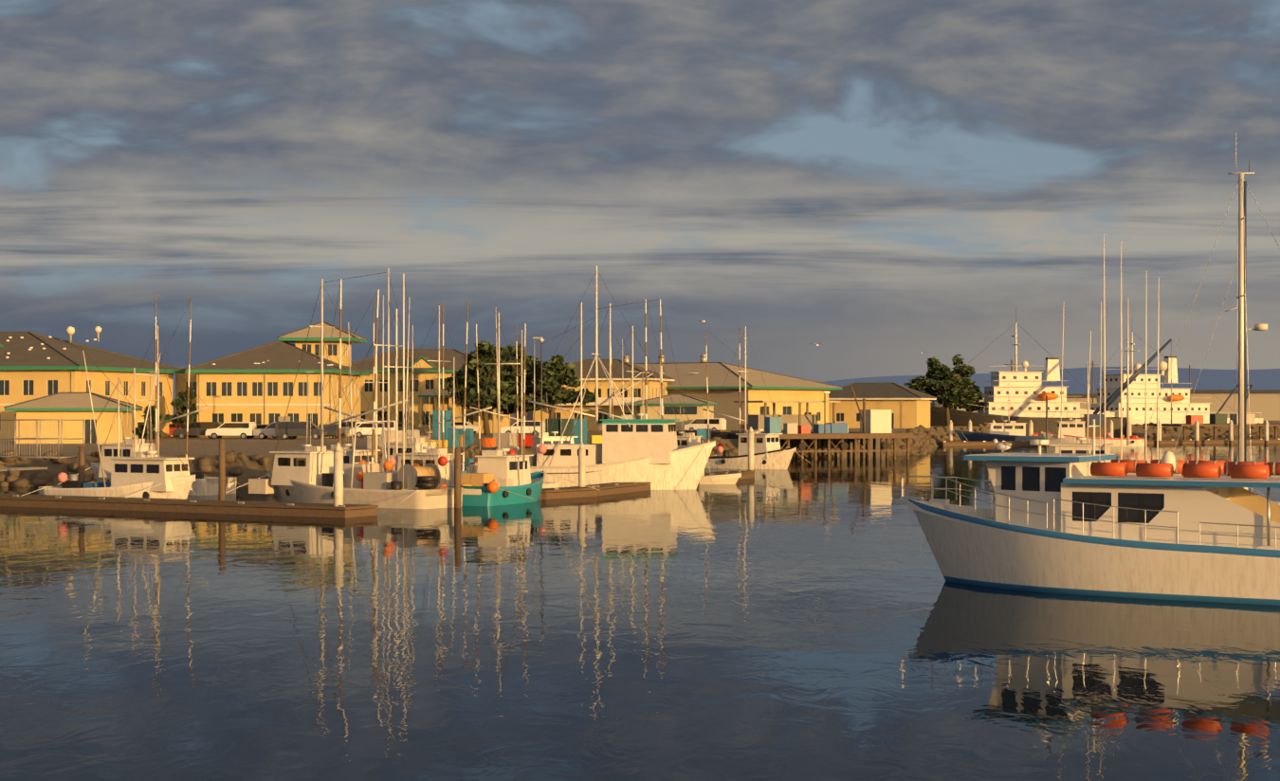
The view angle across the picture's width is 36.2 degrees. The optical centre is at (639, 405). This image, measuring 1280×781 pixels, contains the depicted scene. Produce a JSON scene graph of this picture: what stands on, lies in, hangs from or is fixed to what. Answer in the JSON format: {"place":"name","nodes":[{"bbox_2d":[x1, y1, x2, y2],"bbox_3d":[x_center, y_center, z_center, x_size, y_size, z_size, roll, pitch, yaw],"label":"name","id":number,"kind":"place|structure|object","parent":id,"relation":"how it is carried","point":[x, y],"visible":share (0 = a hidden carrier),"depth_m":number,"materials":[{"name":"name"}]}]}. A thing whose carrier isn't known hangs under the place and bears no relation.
{"place":"outdoors","nodes":[
{"label":"outdoors","id":0,"kind":"place"},
{"bbox_2d":[351,348,510,433],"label":"building","id":1,"kind":"structure","parent":0,"point":[429,369],"depth_m":236.47,"materials":[{"name":"yellow paint"}]},
{"bbox_2d":[0,407,1279,780],"bbox_3d":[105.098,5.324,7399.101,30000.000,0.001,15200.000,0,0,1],"label":"water","id":2,"kind":"structure","parent":0,"point":[813,620],"depth_m":42.64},
{"bbox_2d":[19,350,195,499],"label":"fishing boat","id":3,"kind":"object","parent":2,"relation":"on","point":[144,474],"visible":0.75,"depth_m":103.58,"materials":[{"name":"white"}]},
{"bbox_2d":[58,292,238,495],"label":"fishing boat","id":4,"kind":"object","parent":2,"relation":"on","point":[202,485],"visible":0.42,"depth_m":119.12,"materials":[{"name":"white"}]},
{"bbox_2d":[225,268,466,509],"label":"fishing boat","id":5,"kind":"object","parent":2,"relation":"on","point":[306,475],"visible":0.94,"depth_m":103.75,"materials":[{"name":"white"}]},
{"bbox_2d":[0,426,754,517],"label":"floating docks","id":6,"kind":"object","parent":2,"relation":"on","point":[338,508],"visible":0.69,"depth_m":100.93,"materials":[{"name":"brown wood"}]},
{"bbox_2d":[323,301,438,471],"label":"fishing boat","id":7,"kind":"object","parent":2,"relation":"on","point":[363,455],"visible":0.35,"depth_m":117.10,"materials":[{"name":"white"}]},
{"bbox_2d":[341,294,475,487],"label":"fishing boat","id":8,"kind":"object","parent":2,"relation":"on","point":[436,453],"visible":0.12,"depth_m":109.19,"materials":[{"name":"white"}]},
{"bbox_2d":[377,300,553,482],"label":"fishing boat","id":9,"kind":"object","parent":2,"relation":"on","point":[419,444],"visible":0.27,"depth_m":122.90,"materials":[{"name":"white metal"}]},
{"bbox_2d":[438,312,598,506],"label":"fishing boat","id":10,"kind":"object","parent":2,"relation":"on","point":[499,478],"visible":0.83,"depth_m":106.36,"materials":[{"name":"blue"}]},
{"bbox_2d":[460,308,579,473],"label":"fishing boat","id":11,"kind":"object","parent":2,"relation":"on","point":[555,439],"visible":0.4,"depth_m":145.79,"materials":[{"name":"white metal"}]},
{"bbox_2d":[542,483,558,488],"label":"skiff","id":12,"kind":"object","parent":2,"relation":"on","point":[552,485],"visible":0.12,"depth_m":115.45,"materials":[{"name":"white"}]},
{"bbox_2d":[469,265,715,490],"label":"fishing boat","id":13,"kind":"object","parent":2,"relation":"on","point":[630,448],"visible":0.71,"depth_m":123.61,"materials":[{"name":"white"}]},
{"bbox_2d":[564,326,730,472],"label":"fishing boat","id":14,"kind":"object","parent":2,"relation":"on","point":[631,400],"visible":0.06,"depth_m":142.56,"materials":[{"name":"white metal"}]},
{"bbox_2d":[630,358,716,456],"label":"fishing boat","id":15,"kind":"object","parent":2,"relation":"on","point":[692,441],"visible":0.27,"depth_m":171.20,"materials":[{"name":"white"}]},
{"bbox_2d":[699,470,741,484],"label":"skiff","id":16,"kind":"object","parent":2,"relation":"on","point":[730,479],"visible":0.44,"depth_m":132.29,"materials":[{"name":"white"}]},
{"bbox_2d":[700,327,810,469],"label":"fishing boat","id":17,"kind":"object","parent":2,"relation":"on","point":[769,453],"visible":0.65,"depth_m":164.33,"materials":[{"name":"white"}]},
{"bbox_2d":[954,382,1056,441],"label":"fishing boat","id":18,"kind":"object","parent":2,"relation":"on","point":[1012,430],"visible":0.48,"depth_m":266.78,"materials":[{"name":"white"}]},
{"bbox_2d":[899,301,1279,605],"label":"charter boat","id":19,"kind":"object","parent":2,"relation":"on","point":[1168,526],"visible":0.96,"depth_m":54.94,"materials":[{"name":"white"}]},
{"bbox_2d":[1041,362,1144,446],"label":"fishing boat","id":20,"kind":"object","parent":2,"relation":"on","point":[1069,432],"visible":0.69,"depth_m":255.18,"materials":[{"name":"white"}]},
{"bbox_2d":[1050,234,1264,495],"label":"fishing boat","id":21,"kind":"object","parent":2,"relation":"on","point":[1079,448],"visible":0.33,"depth_m":111.29,"materials":[{"name":"white metal"}]},
{"bbox_2d":[1135,132,1279,504],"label":"mast","id":22,"kind":"object","parent":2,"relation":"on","point":[1242,338],"visible":0.38,"depth_m":76.43,"materials":[{"name":"white metal"}]},
{"bbox_2d":[0,420,1279,487],"bbox_3d":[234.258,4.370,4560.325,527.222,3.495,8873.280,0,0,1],"label":"ground","id":23,"kind":"structure","parent":0,"point":[247,459],"depth_m":153.36,"materials":[{"name":"grey concrete"}]},
{"bbox_2d":[0,419,84,471],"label":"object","id":24,"kind":"structure","parent":23,"relation":"on","point":[15,438],"depth_m":123.41,"materials":[{"name":"grey"}]},
{"bbox_2d":[131,404,164,439],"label":"tree","id":25,"kind":"object","parent":23,"relation":"on","point":[139,431],"visible":0.69,"depth_m":190.07,"materials":[{"name":"green plant"}]},
{"bbox_2d":[161,387,199,438],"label":"tree","id":26,"kind":"object","parent":23,"relation":"on","point":[180,405],"visible":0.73,"depth_m":196.21,"materials":[{"name":"green plant"}]},
{"bbox_2d":[0,321,370,443],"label":"building","id":27,"kind":"structure","parent":23,"relation":"on","point":[43,376],"depth_m":199.48,"materials":[{"name":"yellow paint"}]},
{"bbox_2d":[148,337,731,449],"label":"dock crates","id":28,"kind":"object","parent":23,"relation":"on","point":[558,425],"visible":0.67,"depth_m":157.23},
{"bbox_2d":[137,418,748,439],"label":"parked cars","id":29,"kind":"object","parent":23,"relation":"on","point":[245,429],"visible":0.48,"depth_m":193.12,"materials":[{"name":"silver metal"}]},
{"bbox_2d":[439,340,546,435],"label":"cypress tree","id":30,"kind":"object","parent":23,"relation":"on","point":[484,353],"visible":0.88,"depth_m":220.41,"materials":[{"name":"green plant"}]},
{"bbox_2d":[496,343,543,421],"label":"cypress tree","id":31,"kind":"object","parent":23,"relation":"on","point":[529,360],"visible":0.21,"depth_m":231.30,"materials":[{"name":"green plant"}]},
{"bbox_2d":[515,354,599,419],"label":"cypress tree","id":32,"kind":"object","parent":23,"relation":"on","point":[556,378],"visible":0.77,"depth_m":227.09,"materials":[{"name":"green plant"}]},
{"bbox_2d":[676,385,913,460],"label":"timber pier","id":33,"kind":"structure","parent":23,"relation":"on","point":[869,440],"depth_m":192.22,"materials":[{"name":"brown wood"}]},
{"bbox_2d":[903,354,982,425],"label":"cypress tree","id":34,"kind":"object","parent":23,"relation":"on","point":[944,382],"visible":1,"depth_m":301.67,"materials":[{"name":"green plant"}]},
{"bbox_2d":[939,375,986,412],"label":"cypress tree","id":35,"kind":"object","parent":23,"relation":"on","point":[971,408],"visible":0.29,"depth_m":315.96,"materials":[{"name":"green plant"}]},
{"bbox_2d":[930,322,1126,438],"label":"ship","id":36,"kind":"object","parent":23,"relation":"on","point":[1026,384],"visible":0.62,"depth_m":314.22,"materials":[{"name":"white metal"}]},
{"bbox_2d":[923,360,1279,445],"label":"docks","id":37,"kind":"object","parent":23,"relation":"on","point":[1266,403],"visible":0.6,"depth_m":310.37,"materials":[{"name":"wood"}]},
{"bbox_2d":[1083,338,1171,438],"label":"dock crane","id":38,"kind":"object","parent":37,"relation":"on","point":[1095,415],"visible":0.73,"depth_m":298.99,"materials":[{"name":"grey metal"}]},
{"bbox_2d":[1071,331,1263,424],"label":"ship","id":39,"kind":"object","parent":23,"relation":"on","point":[1180,400],"visible":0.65,"depth_m":346.37,"materials":[{"name":"white metal"}]},
{"bbox_2d":[0,0,1279,382],"label":"sky","id":40,"kind":"structure","parent":0,"point":[881,185],"materials":[{"name":"grey"}]},
{"bbox_2d":[510,353,936,431],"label":"harbor buildings","id":41,"kind":"structure","parent":0,"point":[909,408],"depth_m":259.89,"materials":[{"name":"yellow paint"}]},
{"bbox_2d":[173,365,1279,400],"bbox_3d":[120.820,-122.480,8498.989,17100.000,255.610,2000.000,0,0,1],"label":"hills","id":42,"kind":"structure","parent":0,"point":[1225,379],"depth_m":9465.59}
]}

